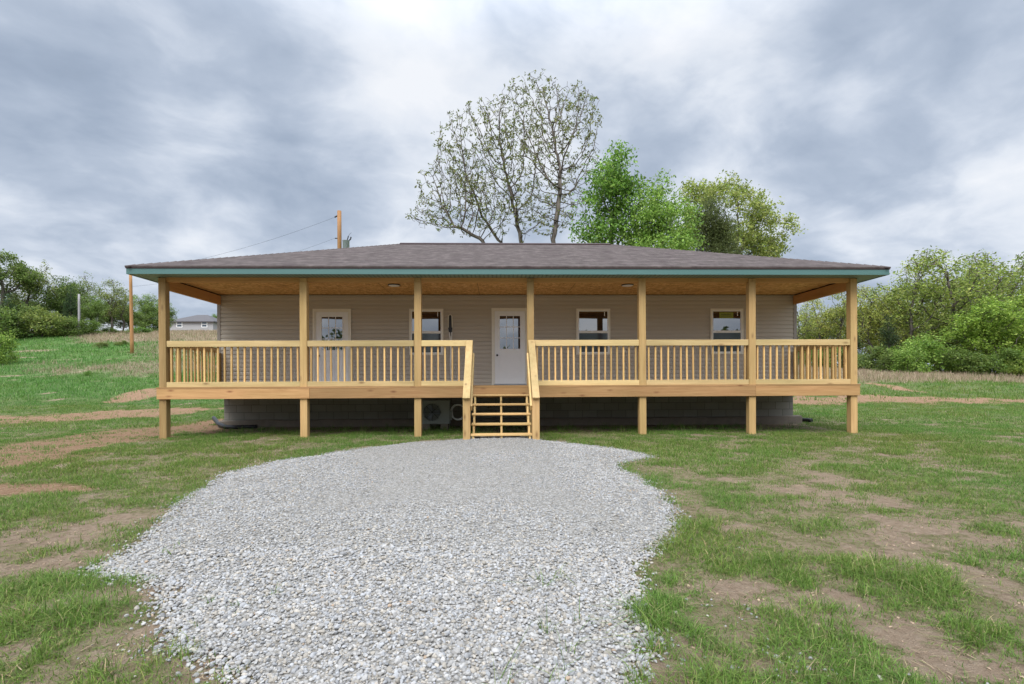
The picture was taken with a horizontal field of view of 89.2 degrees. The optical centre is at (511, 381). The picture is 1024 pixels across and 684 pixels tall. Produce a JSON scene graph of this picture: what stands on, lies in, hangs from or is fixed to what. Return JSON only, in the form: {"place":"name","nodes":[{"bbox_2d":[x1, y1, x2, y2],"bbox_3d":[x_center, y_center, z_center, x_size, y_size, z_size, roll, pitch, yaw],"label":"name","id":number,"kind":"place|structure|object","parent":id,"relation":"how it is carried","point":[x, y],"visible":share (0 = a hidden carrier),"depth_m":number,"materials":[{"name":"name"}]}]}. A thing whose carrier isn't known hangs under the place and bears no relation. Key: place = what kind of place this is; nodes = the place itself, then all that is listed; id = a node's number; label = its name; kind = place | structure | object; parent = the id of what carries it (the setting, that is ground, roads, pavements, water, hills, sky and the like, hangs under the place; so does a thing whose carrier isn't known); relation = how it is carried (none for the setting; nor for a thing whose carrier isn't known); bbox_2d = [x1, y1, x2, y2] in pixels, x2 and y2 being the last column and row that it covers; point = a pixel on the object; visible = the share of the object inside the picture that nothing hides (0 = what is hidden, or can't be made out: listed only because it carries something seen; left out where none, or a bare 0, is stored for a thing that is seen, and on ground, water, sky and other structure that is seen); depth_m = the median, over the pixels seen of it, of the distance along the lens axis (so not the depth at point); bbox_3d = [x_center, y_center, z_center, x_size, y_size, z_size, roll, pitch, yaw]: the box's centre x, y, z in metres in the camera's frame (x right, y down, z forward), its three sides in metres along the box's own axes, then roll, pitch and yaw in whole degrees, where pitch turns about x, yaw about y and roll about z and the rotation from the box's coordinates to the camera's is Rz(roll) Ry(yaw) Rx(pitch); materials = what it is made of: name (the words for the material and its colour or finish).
{"place":"outdoors","nodes":[
{"label":"outdoors","id":0,"kind":"place"},
{"bbox_2d":[0,334,1023,683],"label":"ground","id":1,"kind":"structure","parent":0,"point":[900,634],"depth_m":4.74,"materials":[{"name":"green soil"}]},
{"bbox_2d":[0,328,22,364],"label":"bush","id":2,"kind":"object","parent":1,"relation":"on","point":[4,341],"visible":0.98,"depth_m":37.15,"materials":[{"name":"green plant"}]},
{"bbox_2d":[0,291,25,337],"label":"cedar tree","id":3,"kind":"object","parent":1,"relation":"on","point":[9,304],"visible":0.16,"depth_m":54.46,"materials":[{"name":"green plant"}]},
{"bbox_2d":[0,303,29,339],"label":"shrub","id":4,"kind":"object","parent":1,"relation":"on","point":[6,316],"visible":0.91,"depth_m":52.75,"materials":[{"name":"green plant"}]},
{"bbox_2d":[4,293,34,314],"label":"tree","id":5,"kind":"object","parent":1,"relation":"on","point":[18,310],"visible":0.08,"depth_m":64.25,"materials":[{"name":"green plant"}]},
{"bbox_2d":[0,249,46,305],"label":"oak tree","id":6,"kind":"object","parent":1,"relation":"on","point":[21,272],"visible":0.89,"depth_m":58.29,"materials":[{"name":"green plant"}]},
{"bbox_2d":[7,303,48,335],"bbox_3d":[-52.412,-6.406,55.348,6.238,4.130,5.279,0,0,-13],"label":"shrub","id":7,"kind":"object","parent":1,"relation":"on","point":[24,309],"visible":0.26,"depth_m":55.05,"materials":[{"name":"green plant"}]},
{"bbox_2d":[0,260,65,333],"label":"tree","id":8,"kind":"object","parent":1,"relation":"on","point":[24,297],"visible":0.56,"depth_m":60.01,"materials":[{"name":"green plant"}]},
{"bbox_2d":[19,298,57,317],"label":"tree","id":9,"kind":"object","parent":1,"relation":"on","point":[36,305],"visible":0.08,"depth_m":64.56,"materials":[{"name":"green plant"}]},
{"bbox_2d":[15,304,69,336],"bbox_3d":[-50.282,-6.318,55.341,5.686,3.915,4.837,0,0,17],"label":"shrub","id":10,"kind":"object","parent":1,"relation":"on","point":[39,316],"visible":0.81,"depth_m":54.88,"materials":[{"name":"green plant"}]},
{"bbox_2d":[34,314,70,336],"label":"shrub","id":11,"kind":"object","parent":1,"relation":"on","point":[57,331],"visible":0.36,"depth_m":55.97,"materials":[{"name":"green plant"}]},
{"bbox_2d":[33,269,91,318],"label":"tree","id":12,"kind":"object","parent":1,"relation":"on","point":[59,299],"visible":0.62,"depth_m":61.83,"materials":[{"name":"green plant"}]},
{"bbox_2d":[48,315,91,336],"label":"shrub","id":13,"kind":"object","parent":1,"relation":"on","point":[72,325],"visible":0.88,"depth_m":56.28,"materials":[{"name":"green plant"}]},
{"bbox_2d":[59,286,82,329],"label":"cedar tree","id":14,"kind":"object","parent":1,"relation":"on","point":[69,306],"visible":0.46,"depth_m":59.41,"materials":[{"name":"green plant"}]},
{"bbox_2d":[78,294,80,335],"bbox_3d":[-47.273,-7.087,56.655,0.240,4.910,0.240,0,0,-2],"label":"utility pole","id":15,"kind":"object","parent":1,"relation":"on","point":[79,310],"visible":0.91,"depth_m":56.59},
{"bbox_2d":[69,272,108,318],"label":"tree","id":16,"kind":"object","parent":1,"relation":"on","point":[90,288],"visible":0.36,"depth_m":65.54,"materials":[{"name":"green plant"}]},
{"bbox_2d":[81,320,103,333],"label":"shrub","id":17,"kind":"object","parent":1,"relation":"on","point":[94,327],"visible":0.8,"depth_m":58.26,"materials":[{"name":"green plant"}]},
{"bbox_2d":[74,290,112,327],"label":"tree","id":18,"kind":"object","parent":1,"relation":"on","point":[96,309],"visible":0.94,"depth_m":61.36,"materials":[{"name":"green plant"}]},
{"bbox_2d":[92,342,108,347],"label":"shrub","id":19,"kind":"object","parent":1,"relation":"on","point":[99,344],"visible":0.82,"depth_m":46.76,"materials":[{"name":"green plant"}]},
{"bbox_2d":[100,326,119,332],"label":"shrub","id":20,"kind":"object","parent":1,"relation":"on","point":[110,329],"visible":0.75,"depth_m":62.53,"materials":[{"name":"green plant"}]},
{"bbox_2d":[95,302,128,328],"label":"tree","id":21,"kind":"object","parent":1,"relation":"on","point":[115,320],"visible":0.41,"depth_m":69.94,"materials":[{"name":"green plant"}]},
{"bbox_2d":[96,279,128,326],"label":"tree","id":22,"kind":"object","parent":1,"relation":"on","point":[107,296],"visible":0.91,"depth_m":66.06,"materials":[{"name":"green plant"}]},
{"bbox_2d":[113,340,127,345],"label":"shrub","id":23,"kind":"object","parent":1,"relation":"on","point":[122,342],"visible":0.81,"depth_m":48.84,"materials":[{"name":"green plant"}]},
{"bbox_2d":[109,287,139,330],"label":"tree","id":24,"kind":"object","parent":1,"relation":"on","point":[120,311],"visible":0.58,"depth_m":68.20,"materials":[{"name":"green plant"}]},
{"bbox_2d":[129,275,133,353],"bbox_3d":[-31.610,-5.608,43.103,0.349,7.164,0.279,0,0,-2],"label":"utility pole","id":25,"kind":"object","parent":1,"relation":"on","point":[131,316],"visible":0.85,"depth_m":43.01,"materials":[{"name":"brown wood"}]},
{"bbox_2d":[114,303,152,331],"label":"tree","id":26,"kind":"object","parent":1,"relation":"on","point":[137,320],"visible":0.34,"depth_m":72.58,"materials":[{"name":"green plant"}]},
{"bbox_2d":[124,326,153,333],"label":"shrub","id":27,"kind":"object","parent":1,"relation":"on","point":[143,330],"visible":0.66,"depth_m":60.63,"materials":[{"name":"green plant"}]},
{"bbox_2d":[128,318,158,330],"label":"shrub","id":28,"kind":"object","parent":1,"relation":"on","point":[155,324],"visible":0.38,"depth_m":77.94,"materials":[{"name":"green plant"}]},
{"bbox_2d":[133,292,170,328],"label":"tree","id":29,"kind":"object","parent":1,"relation":"on","point":[148,307],"visible":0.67,"depth_m":78.05,"materials":[{"name":"green plant"}]},
{"bbox_2d":[153,302,178,327],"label":"tree","id":30,"kind":"object","parent":1,"relation":"on","point":[172,312],"visible":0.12,"depth_m":83.93,"materials":[{"name":"green plant"}]},
{"bbox_2d":[170,315,216,330],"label":"house","id":31,"kind":"structure","parent":1,"relation":"on","point":[201,322],"depth_m":106.18,"materials":[{"name":"grey"}]},
{"bbox_2d":[176,322,182,326],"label":"window","id":32,"kind":"structure","parent":31,"relation":"in","point":[179,324],"depth_m":106.04,"materials":[{"name":"white plastic"}]},
{"bbox_2d":[201,322,206,326],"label":"window","id":33,"kind":"structure","parent":31,"relation":"in","point":[203,324],"depth_m":106.19,"materials":[{"name":"white plastic"}]},
{"bbox_2d":[212,416,257,428],"bbox_3d":[-7.952,1.143,14.377,2.376,0.270,0.613,0,0,34],"label":"drain pipe","id":34,"kind":"object","parent":1,"relation":"on","point":[216,420],"visible":0.94,"depth_m":13.87,"materials":[{"name":"black plastic"}]},
{"bbox_2d":[334,210,351,247],"bbox_3d":[-12.859,-7.188,39.630,1.312,11.704,0.550,0,0,19],"label":"utility pole","id":35,"kind":"object","parent":1,"relation":"on","point":[346,244],"visible":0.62,"depth_m":39.50,"materials":[{"name":"brown wood"}]},
{"bbox_2d":[422,424,431,429],"bbox_3d":[-2.252,1.214,13.730,0.200,0.214,0.380,0,0,-2],"label":"concrete block","id":36,"kind":"object","parent":1,"relation":"on","point":[426,426],"depth_m":13.54,"materials":[{"name":"grey concrete"}]},
{"bbox_2d":[440,424,448,428],"bbox_3d":[-1.776,1.212,13.744,0.200,0.214,0.380,0,0,-2],"label":"concrete block","id":37,"kind":"object","parent":1,"relation":"on","point":[442,425],"depth_m":13.55,"materials":[{"name":"grey concrete"}]},
{"bbox_2d":[422,400,451,423],"bbox_3d":[-1.986,0.799,13.723,0.799,0.610,0.334,0,0,-2],"label":"heat pump","id":38,"kind":"object","parent":37,"relation":"on","point":[436,411],"visible":1,"depth_m":13.57,"materials":[{"name":"white metal"}]},
{"bbox_2d":[450,404,462,420],"bbox_3d":[-1.419,0.811,13.726,0.445,0.444,0.129,0,0,-2],"label":"pipe coil","id":39,"kind":"object","parent":38,"relation":"attached to","point":[452,407],"visible":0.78,"depth_m":13.69,"materials":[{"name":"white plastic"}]},
{"bbox_2d":[405,68,602,242],"bbox_3d":[-0.443,-9.584,32.157,12.122,20.255,6.878,0,0,-2],"label":"tree","id":40,"kind":"object","parent":1,"relation":"on","point":[559,186],"visible":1,"depth_m":31.41,"materials":[{"name":"green plant"}]},
{"bbox_2d":[125,243,890,439],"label":"house","id":41,"kind":"structure","parent":1,"relation":"on","point":[549,334],"depth_m":13.83,"materials":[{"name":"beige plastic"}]},
{"bbox_2d":[313,309,350,380],"bbox_3d":[-4.985,-0.949,14.358,1.055,2.134,0.080,0,0,-2],"label":"door","id":42,"kind":"structure","parent":41,"relation":"in","point":[328,324],"depth_m":14.39,"materials":[{"name":"white paint"}]},
{"bbox_2d":[388,284,399,286],"bbox_3d":[-2.950,-2.407,12.984,0.308,0.035,0.308,0,0,-2],"label":"ceiling light","id":43,"kind":"object","parent":41,"relation":"attached to","point":[394,285],"visible":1,"depth_m":12.90,"materials":[{"name":"metal"}]},
{"bbox_2d":[409,309,443,354],"bbox_3d":[-2.385,-1.381,14.454,0.949,1.295,0.038,0,0,-2],"label":"window","id":44,"kind":"structure","parent":41,"relation":"in","point":[432,319],"depth_m":14.46,"materials":[{"name":"white plastic"}]},
{"bbox_2d":[448,314,457,380],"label":"refrigerant lines","id":45,"kind":"object","parent":41,"relation":"attached to","point":[450,322],"visible":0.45,"depth_m":14.46,"materials":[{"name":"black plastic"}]},
{"bbox_2d":[491,308,526,384],"bbox_3d":[-0.055,-0.983,14.501,1.025,2.154,0.080,0,0,-2],"label":"door","id":46,"kind":"structure","parent":41,"relation":"in","point":[509,325],"depth_m":14.53,"materials":[{"name":"white paint"}]},
{"bbox_2d":[576,309,609,354],"bbox_3d":[2.286,-1.403,14.589,0.961,1.295,0.038,0,0,-2],"label":"window","id":47,"kind":"structure","parent":41,"relation":"in","point":[591,324],"depth_m":14.59,"materials":[{"name":"white plastic"}]},
{"bbox_2d":[621,284,633,286],"bbox_3d":[2.926,-2.436,13.134,0.308,0.035,0.308,0,0,-2],"label":"ceiling light","id":48,"kind":"object","parent":41,"relation":"attached to","point":[626,285],"visible":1,"depth_m":13.06,"materials":[{"name":"metal"}]},
{"bbox_2d":[710,308,743,353],"bbox_3d":[6.088,-1.422,14.700,0.942,1.295,0.038,0,0,-2],"label":"window","id":49,"kind":"structure","parent":41,"relation":"in","point":[725,323],"depth_m":14.70,"materials":[{"name":"white plastic"}]},
{"bbox_2d":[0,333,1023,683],"bbox_3d":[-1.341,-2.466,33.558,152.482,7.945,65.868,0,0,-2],"label":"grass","id":50,"kind":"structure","parent":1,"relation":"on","point":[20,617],"depth_m":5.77,"materials":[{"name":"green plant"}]},
{"bbox_2d":[0,486,1023,683],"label":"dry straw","id":51,"kind":"object","parent":1,"relation":"on","point":[658,591],"visible":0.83,"depth_m":3.49,"materials":[{"name":"beige plant"}]},
{"bbox_2d":[8,329,1023,383],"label":"dry grass","id":52,"kind":"structure","parent":1,"relation":"on","point":[866,374],"depth_m":40.82,"materials":[{"name":"beige plant"}]},
{"bbox_2d":[565,138,655,244],"bbox_3d":[5.564,-6.167,28.332,5.194,13.971,4.374,0,0,-2],"label":"tree","id":53,"kind":"object","parent":1,"relation":"on","point":[611,179],"visible":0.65,"depth_m":27.44,"materials":[{"name":"green plant"}]},
{"bbox_2d":[610,168,708,250],"bbox_3d":[7.629,-5.159,26.463,5.114,12.177,4.199,0,0,-2],"label":"tree","id":54,"kind":"object","parent":1,"relation":"on","point":[660,213],"visible":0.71,"depth_m":26.29,"materials":[{"name":"green plant"}]},
{"bbox_2d":[685,192,746,254],"bbox_3d":[11.608,-5.024,29.377,3.726,11.493,3.238,0,0,-2],"label":"cedar tree","id":55,"kind":"object","parent":1,"relation":"on","point":[716,238],"visible":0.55,"depth_m":29.09,"materials":[{"name":"green plant"}]},
{"bbox_2d":[671,169,807,257],"bbox_3d":[15.054,-7.334,35.293,9.732,15.022,4.347,0,0,-17],"label":"oak tree","id":56,"kind":"object","parent":1,"relation":"on","point":[762,245],"visible":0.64,"depth_m":34.88,"materials":[{"name":"green plant"}]},
{"bbox_2d":[802,418,812,421],"bbox_3d":[8.487,1.119,15.294,0.121,0.124,0.723,0,0,-33],"label":"drain pipe","id":57,"kind":"object","parent":1,"relation":"on","point":[807,419],"visible":0.45,"depth_m":15.06,"materials":[{"name":"black plastic"}]},
{"bbox_2d":[797,303,823,363],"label":"tree","id":58,"kind":"object","parent":1,"relation":"on","point":[802,327],"visible":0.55,"depth_m":56.51,"materials":[{"name":"green plant"}]},
{"bbox_2d":[797,323,828,356],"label":"tree","id":59,"kind":"object","parent":1,"relation":"on","point":[810,336],"visible":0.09,"depth_m":61.71,"materials":[{"name":"green plant"}]},
{"bbox_2d":[798,350,830,366],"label":"shrub","id":60,"kind":"object","parent":1,"relation":"on","point":[812,358],"visible":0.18,"depth_m":54.22,"materials":[{"name":"green plant"}]},
{"bbox_2d":[797,299,844,338],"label":"tree","id":61,"kind":"object","parent":1,"relation":"on","point":[824,327],"visible":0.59,"depth_m":58.25,"materials":[{"name":"green plant"}]},
{"bbox_2d":[798,310,860,361],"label":"tree","id":62,"kind":"object","parent":1,"relation":"on","point":[831,336],"visible":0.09,"depth_m":61.72,"materials":[{"name":"green plant"}]},
{"bbox_2d":[818,347,864,368],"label":"shrub","id":63,"kind":"object","parent":1,"relation":"on","point":[837,357],"visible":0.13,"depth_m":54.68,"materials":[{"name":"green plant"}]},
{"bbox_2d":[819,292,866,364],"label":"tree","id":64,"kind":"object","parent":1,"relation":"on","point":[841,322],"visible":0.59,"depth_m":57.56,"materials":[{"name":"green plant"}]},
{"bbox_2d":[824,301,876,347],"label":"tree","id":65,"kind":"object","parent":1,"relation":"on","point":[858,323],"visible":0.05,"depth_m":66.22,"materials":[{"name":"green plant"}]},
{"bbox_2d":[842,326,864,368],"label":"cedar tree","id":66,"kind":"object","parent":1,"relation":"on","point":[859,344],"visible":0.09,"depth_m":54.70,"materials":[{"name":"green plant"}]},
{"bbox_2d":[835,283,894,353],"bbox_3d":[39.370,-5.950,56.968,6.644,9.899,5.086,0,0,-22],"label":"tree","id":67,"kind":"object","parent":1,"relation":"on","point":[868,318],"visible":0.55,"depth_m":56.39,"materials":[{"name":"green plant"}]},
{"bbox_2d":[841,343,892,369],"bbox_3d":[35.152,-2.179,50.911,3.979,3.113,4.702,0,0,-12],"label":"shrub","id":68,"kind":"object","parent":1,"relation":"on","point":[869,363],"visible":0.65,"depth_m":50.47,"materials":[{"name":"green plant"}]},
{"bbox_2d":[857,312,914,364],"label":"tree","id":69,"kind":"object","parent":1,"relation":"on","point":[875,341],"visible":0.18,"depth_m":61.09,"materials":[{"name":"green plant"}]},
{"bbox_2d":[857,287,917,347],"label":"tree","id":70,"kind":"object","parent":1,"relation":"on","point":[869,302],"visible":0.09,"depth_m":67.50,"materials":[{"name":"green plant"}]},
{"bbox_2d":[874,314,902,367],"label":"cedar tree","id":71,"kind":"object","parent":1,"relation":"on","point":[887,333],"visible":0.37,"depth_m":50.91,"materials":[{"name":"green plant"}]},
{"bbox_2d":[857,285,920,345],"bbox_3d":[40.051,-5.681,55.299,6.237,9.658,6.407,0,0,19],"label":"tree","id":72,"kind":"object","parent":1,"relation":"on","point":[899,326],"visible":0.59,"depth_m":54.62,"materials":[{"name":"green plant"}]},
{"bbox_2d":[871,349,919,372],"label":"shrub","id":73,"kind":"object","parent":1,"relation":"on","point":[884,358],"visible":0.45,"depth_m":47.90,"materials":[{"name":"green plant"}]},
{"bbox_2d":[865,279,940,328],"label":"tree","id":74,"kind":"object","parent":1,"relation":"on","point":[907,301],"visible":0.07,"depth_m":65.23,"materials":[{"name":"green plant"}]},
{"bbox_2d":[887,343,931,373],"bbox_3d":[35.307,-1.850,46.034,3.506,3.096,4.121,0,0,25],"label":"shrub","id":75,"kind":"object","parent":1,"relation":"on","point":[905,358],"visible":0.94,"depth_m":45.57,"materials":[{"name":"green plant"}]},
{"bbox_2d":[865,253,965,340],"bbox_3d":[41.358,-6.787,53.393,6.014,12.214,7.856,0,0,-34],"label":"tree","id":76,"kind":"object","parent":1,"relation":"on","point":[924,296],"visible":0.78,"depth_m":52.60,"materials":[{"name":"green plant"}]},
{"bbox_2d":[895,308,950,348],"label":"tree","id":77,"kind":"object","parent":1,"relation":"on","point":[935,314],"visible":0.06,"depth_m":60.36,"materials":[{"name":"green plant"}]},
{"bbox_2d":[885,330,964,372],"bbox_3d":[37.471,-2.463,47.283,5.085,4.490,5.977,0,0,-25],"label":"shrub","id":78,"kind":"object","parent":1,"relation":"on","point":[932,347],"visible":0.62,"depth_m":46.02,"materials":[{"name":"green plant"}]},
{"bbox_2d":[883,254,978,370],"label":"tree","id":79,"kind":"object","parent":1,"relation":"on","point":[906,267],"visible":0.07,"depth_m":67.12,"materials":[{"name":"green plant"}]},
{"bbox_2d":[899,320,996,370],"bbox_3d":[43.481,-3.308,53.090,8.544,6.384,10.044,0,0,-6],"label":"shrub","id":80,"kind":"object","parent":1,"relation":"on","point":[941,335],"visible":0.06,"depth_m":52.00,"materials":[{"name":"green plant"}]},
{"bbox_2d":[887,245,1023,350],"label":"tree","id":81,"kind":"object","parent":1,"relation":"on","point":[964,299],"visible":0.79,"depth_m":50.52,"materials":[{"name":"green plant"}]},
{"bbox_2d":[926,344,989,373],"bbox_3d":[39.264,-1.785,45.982,4.354,3.253,5.119,0,0,-36],"label":"shrub","id":82,"kind":"object","parent":1,"relation":"on","point":[950,356],"visible":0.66,"depth_m":45.19,"materials":[{"name":"green plant"}]},
{"bbox_2d":[926,305,996,353],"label":"tree","id":83,"kind":"object","parent":1,"relation":"on","point":[957,317],"depth_m":60.70,"materials":[{"name":"green plant"}]},
{"bbox_2d":[931,256,1020,314],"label":"tree","id":84,"kind":"object","parent":1,"relation":"on","point":[973,280],"visible":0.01,"depth_m":67.50,"materials":[{"name":"green plant"}]},
{"bbox_2d":[956,349,1003,374],"bbox_3d":[40.672,-1.531,45.289,3.209,2.720,3.792,0,0,-5],"label":"shrub","id":85,"kind":"object","parent":1,"relation":"on","point":[981,361],"visible":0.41,"depth_m":44.50,"materials":[{"name":"green plant"}]},
{"bbox_2d":[938,293,1023,370],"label":"tree","id":86,"kind":"object","parent":1,"relation":"on","point":[973,325],"visible":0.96,"depth_m":46.25,"materials":[{"name":"green plant"}]},
{"bbox_2d":[938,250,1023,353],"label":"tree","id":87,"kind":"object","parent":1,"relation":"on","point":[999,286],"visible":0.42,"depth_m":52.91,"materials":[{"name":"green plant"}]},
{"bbox_2d":[941,261,1023,304],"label":"tree","id":88,"kind":"object","parent":1,"relation":"on","point":[992,277],"visible":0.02,"depth_m":66.23,"materials":[{"name":"green plant"}]},
{"bbox_2d":[955,252,1023,314],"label":"tree","id":89,"kind":"object","parent":1,"relation":"on","point":[1018,258],"visible":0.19,"depth_m":55.54,"materials":[{"name":"green plant"}]},
{"bbox_2d":[971,346,1023,375],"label":"shrub","id":90,"kind":"object","parent":1,"relation":"on","point":[1009,354],"visible":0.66,"depth_m":43.78,"materials":[{"name":"green plant"}]},
{"bbox_2d":[981,290,1023,352],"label":"tree","id":91,"kind":"object","parent":1,"relation":"on","point":[1021,303],"visible":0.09,"depth_m":47.95,"materials":[{"name":"green plant"}]},
{"bbox_2d":[1001,354,1023,376],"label":"shrub","id":92,"kind":"object","parent":1,"relation":"on","point":[1020,370],"visible":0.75,"depth_m":43.21,"materials":[{"name":"green plant"}]},
{"bbox_2d":[1003,350,1023,374],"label":"shrub","id":93,"kind":"object","parent":1,"relation":"on","point":[1019,359],"visible":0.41,"depth_m":43.35,"materials":[{"name":"green plant"}]},
{"bbox_2d":[1004,273,1023,303],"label":"tree","id":94,"kind":"object","parent":1,"relation":"on","point":[1017,288],"visible":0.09,"depth_m":54.87,"materials":[{"name":"green plant"}]},
{"bbox_2d":[0,464,1023,682],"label":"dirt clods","id":95,"kind":"object","parent":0,"point":[915,668],"visible":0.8,"depth_m":3.95,"materials":[{"name":"brown soil"}]},
{"bbox_2d":[0,0,1023,369],"label":"sky","id":96,"kind":"structure","parent":0,"point":[132,131],"materials":[{"name":"grey"}]},
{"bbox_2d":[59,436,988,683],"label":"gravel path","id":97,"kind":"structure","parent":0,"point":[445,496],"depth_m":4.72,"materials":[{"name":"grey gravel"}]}
]}

